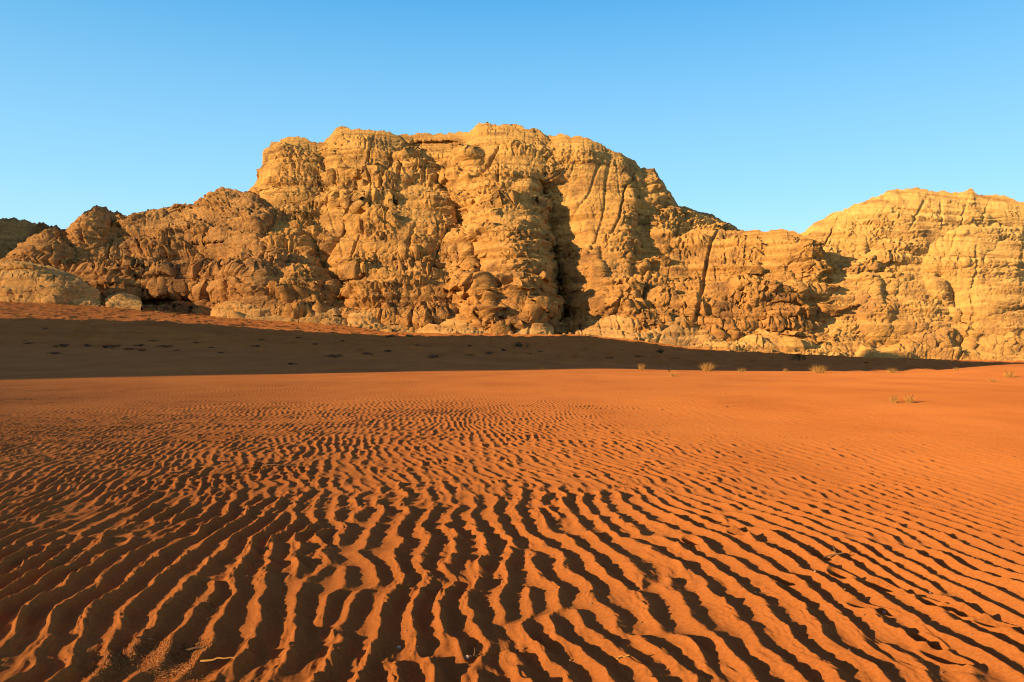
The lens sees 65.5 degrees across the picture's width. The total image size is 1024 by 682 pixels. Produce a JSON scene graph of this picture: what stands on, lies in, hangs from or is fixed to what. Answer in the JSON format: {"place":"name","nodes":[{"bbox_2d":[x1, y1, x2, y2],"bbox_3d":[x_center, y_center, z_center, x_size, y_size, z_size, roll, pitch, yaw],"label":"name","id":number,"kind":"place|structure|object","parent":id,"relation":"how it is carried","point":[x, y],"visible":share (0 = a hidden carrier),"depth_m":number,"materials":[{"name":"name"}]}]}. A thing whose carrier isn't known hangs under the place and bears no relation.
{"place":"outdoors","nodes":[
{"label":"outdoors","id":0,"kind":"place"},
{"bbox_2d":[0,217,52,258],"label":"hill","id":1,"kind":"structure","parent":0,"point":[14,231],"depth_m":565.28,"materials":[{"name":"red stone"}]},
{"bbox_2d":[0,187,309,313],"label":"ridge","id":2,"kind":"structure","parent":0,"point":[205,253],"depth_m":482.26,"materials":[{"name":"red stone"}]},
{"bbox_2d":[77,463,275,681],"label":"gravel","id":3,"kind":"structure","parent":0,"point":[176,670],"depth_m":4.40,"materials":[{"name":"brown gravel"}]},
{"bbox_2d":[190,122,739,334],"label":"mountain","id":4,"kind":"structure","parent":0,"point":[502,229],"depth_m":503.49,"materials":[{"name":"stone"}]},
{"bbox_2d":[0,301,1023,681],"bbox_3d":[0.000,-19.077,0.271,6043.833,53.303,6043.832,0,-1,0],"label":"ground","id":5,"kind":"structure","parent":0,"point":[462,489],"depth_m":8.65,"materials":[{"name":"orange sand"}]},
{"bbox_2d":[0,261,100,306],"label":"rock outcrop","id":6,"kind":"object","parent":5,"relation":"on","point":[25,282],"visible":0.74,"depth_m":391.21,"materials":[{"name":"stone"}]},
{"bbox_2d":[51,343,69,346],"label":"shrub","id":7,"kind":"object","parent":5,"relation":"on","point":[61,345],"visible":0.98,"depth_m":107.48,"materials":[{"name":"plant"}]},
{"bbox_2d":[104,292,142,309],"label":"rock outcrop","id":8,"kind":"object","parent":5,"relation":"on","point":[124,300],"visible":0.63,"depth_m":402.21,"materials":[{"name":"stone"}]},
{"bbox_2d":[183,637,204,650],"bbox_3d":[-1.787,1.717,4.497,0.149,0.087,0.036,0,-1,18],"label":"stick","id":9,"kind":"object","parent":5,"relation":"on","point":[195,647],"visible":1,"depth_m":4.49,"materials":[{"name":"brown wood"}]},
{"bbox_2d":[200,657,235,661],"bbox_3d":[-1.576,1.706,4.264,0.197,0.033,0.017,0,-1,5],"label":"stick","id":10,"kind":"object","parent":5,"relation":"on","point":[216,658],"visible":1,"depth_m":4.26,"materials":[{"name":"wood"}]},
{"bbox_2d":[210,300,298,321],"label":"rock outcrop","id":11,"kind":"object","parent":5,"relation":"on","point":[233,309],"visible":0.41,"depth_m":421.31,"materials":[{"name":"stone"}]},
{"bbox_2d":[262,464,296,465],"bbox_3d":[-3.419,1.823,11.705,0.590,0.020,0.015,0,-1,18],"label":"stick","id":12,"kind":"object","parent":5,"relation":"on","point":[277,464],"visible":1,"depth_m":11.72,"materials":[{"name":"brown wood"}]},
{"bbox_2d":[299,300,347,324],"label":"rock outcrop","id":13,"kind":"object","parent":5,"relation":"on","point":[332,315],"visible":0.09,"depth_m":425.92,"materials":[{"name":"stone"}]},
{"bbox_2d":[324,354,343,357],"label":"shrub","id":14,"kind":"object","parent":5,"relation":"on","point":[340,355],"visible":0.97,"depth_m":99.38,"materials":[{"name":"plant"}]},
{"bbox_2d":[346,312,392,331],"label":"rock outcrop","id":15,"kind":"object","parent":5,"relation":"on","point":[367,320],"visible":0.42,"depth_m":424.35,"materials":[{"name":"stone"}]},
{"bbox_2d":[381,324,416,332],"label":"rock outcrop","id":16,"kind":"object","parent":5,"relation":"on","point":[400,328],"visible":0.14,"depth_m":422.05,"materials":[{"name":"stone"}]},
{"bbox_2d":[417,313,488,333],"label":"rock outcrop","id":17,"kind":"object","parent":5,"relation":"on","point":[451,324],"visible":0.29,"depth_m":418.65,"materials":[{"name":"stone"}]},
{"bbox_2d":[511,342,529,346],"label":"shrub","id":18,"kind":"object","parent":5,"relation":"on","point":[519,345],"visible":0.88,"depth_m":186.13,"materials":[{"name":"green plant"}]},
{"bbox_2d":[514,323,553,334],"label":"rock outcrop","id":19,"kind":"object","parent":5,"relation":"on","point":[541,328],"visible":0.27,"depth_m":421.22,"materials":[{"name":"stone"}]},
{"bbox_2d":[637,363,644,369],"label":"grass tuft","id":20,"kind":"object","parent":5,"relation":"on","point":[642,367],"visible":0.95,"depth_m":76.60,"materials":[{"name":"plant"}]},
{"bbox_2d":[573,313,772,352],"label":"rock outcrop","id":21,"kind":"object","parent":5,"relation":"on","point":[674,333],"visible":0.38,"depth_m":435.52,"materials":[{"name":"stone"}]},
{"bbox_2d":[699,362,715,370],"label":"grass tuft","id":22,"kind":"object","parent":5,"relation":"on","point":[707,368],"visible":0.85,"depth_m":74.29,"materials":[{"name":"plant"}]},
{"bbox_2d":[699,326,888,356],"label":"rock outcrop","id":23,"kind":"object","parent":5,"relation":"on","point":[849,345],"visible":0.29,"depth_m":441.97,"materials":[{"name":"stone"}]},
{"bbox_2d":[788,353,805,360],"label":"shrub","id":24,"kind":"object","parent":5,"relation":"on","point":[800,356],"visible":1,"depth_m":213.78,"materials":[{"name":"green plant"}]},
{"bbox_2d":[810,364,826,372],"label":"grass tuft","id":25,"kind":"object","parent":5,"relation":"on","point":[819,370],"visible":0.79,"depth_m":69.05,"materials":[{"name":"plant"}]},
{"bbox_2d":[823,547,842,557],"bbox_3d":[2.616,1.725,6.494,0.149,0.091,0.062,0,-1,13],"label":"stick","id":26,"kind":"object","parent":5,"relation":"on","point":[835,553],"visible":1,"depth_m":6.47,"materials":[{"name":"brown wood"}]},
{"bbox_2d":[885,368,895,372],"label":"grass tuft","id":27,"kind":"object","parent":5,"relation":"on","point":[891,371],"visible":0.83,"depth_m":68.84,"materials":[{"name":"plant"}]},
{"bbox_2d":[888,395,897,402],"bbox_3d":[12.926,1.954,26.959,0.498,0.314,0.486,1,-1,-33],"label":"grass tuft","id":28,"kind":"object","parent":5,"relation":"on","point":[893,400],"visible":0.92,"depth_m":26.95,"materials":[{"name":"plant"}]},
{"bbox_2d":[902,394,914,402],"bbox_3d":[13.421,1.957,26.962,0.518,0.345,0.486,1,-1,-35],"label":"grass tuft","id":29,"kind":"object","parent":5,"relation":"on","point":[910,399],"visible":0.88,"depth_m":26.90,"materials":[{"name":"plant"}]},
{"bbox_2d":[854,314,1023,360],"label":"rock outcrop","id":30,"kind":"object","parent":5,"relation":"on","point":[944,343],"visible":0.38,"depth_m":477.63,"materials":[{"name":"stone"}]},
{"bbox_2d":[1003,370,1015,376],"bbox_3d":[33.420,2.204,53.534,1.150,0.543,1.200,0,-1,0],"label":"grass tuft","id":31,"kind":"object","parent":5,"relation":"on","point":[1008,375],"visible":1,"depth_m":53.36,"materials":[{"name":"plant"}]},
{"bbox_2d":[0,0,1023,233],"label":"sky","id":32,"kind":"structure","parent":0,"point":[762,115],"materials":[{"name":"blue"}]},
{"bbox_2d":[572,227,858,345],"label":"hill","id":33,"kind":"structure","parent":0,"point":[730,285],"depth_m":472.08,"materials":[{"name":"stone"}]},
{"bbox_2d":[800,187,1023,345],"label":"mountain","id":34,"kind":"structure","parent":0,"point":[905,263],"depth_m":522.28,"materials":[{"name":"stone"}]}
]}

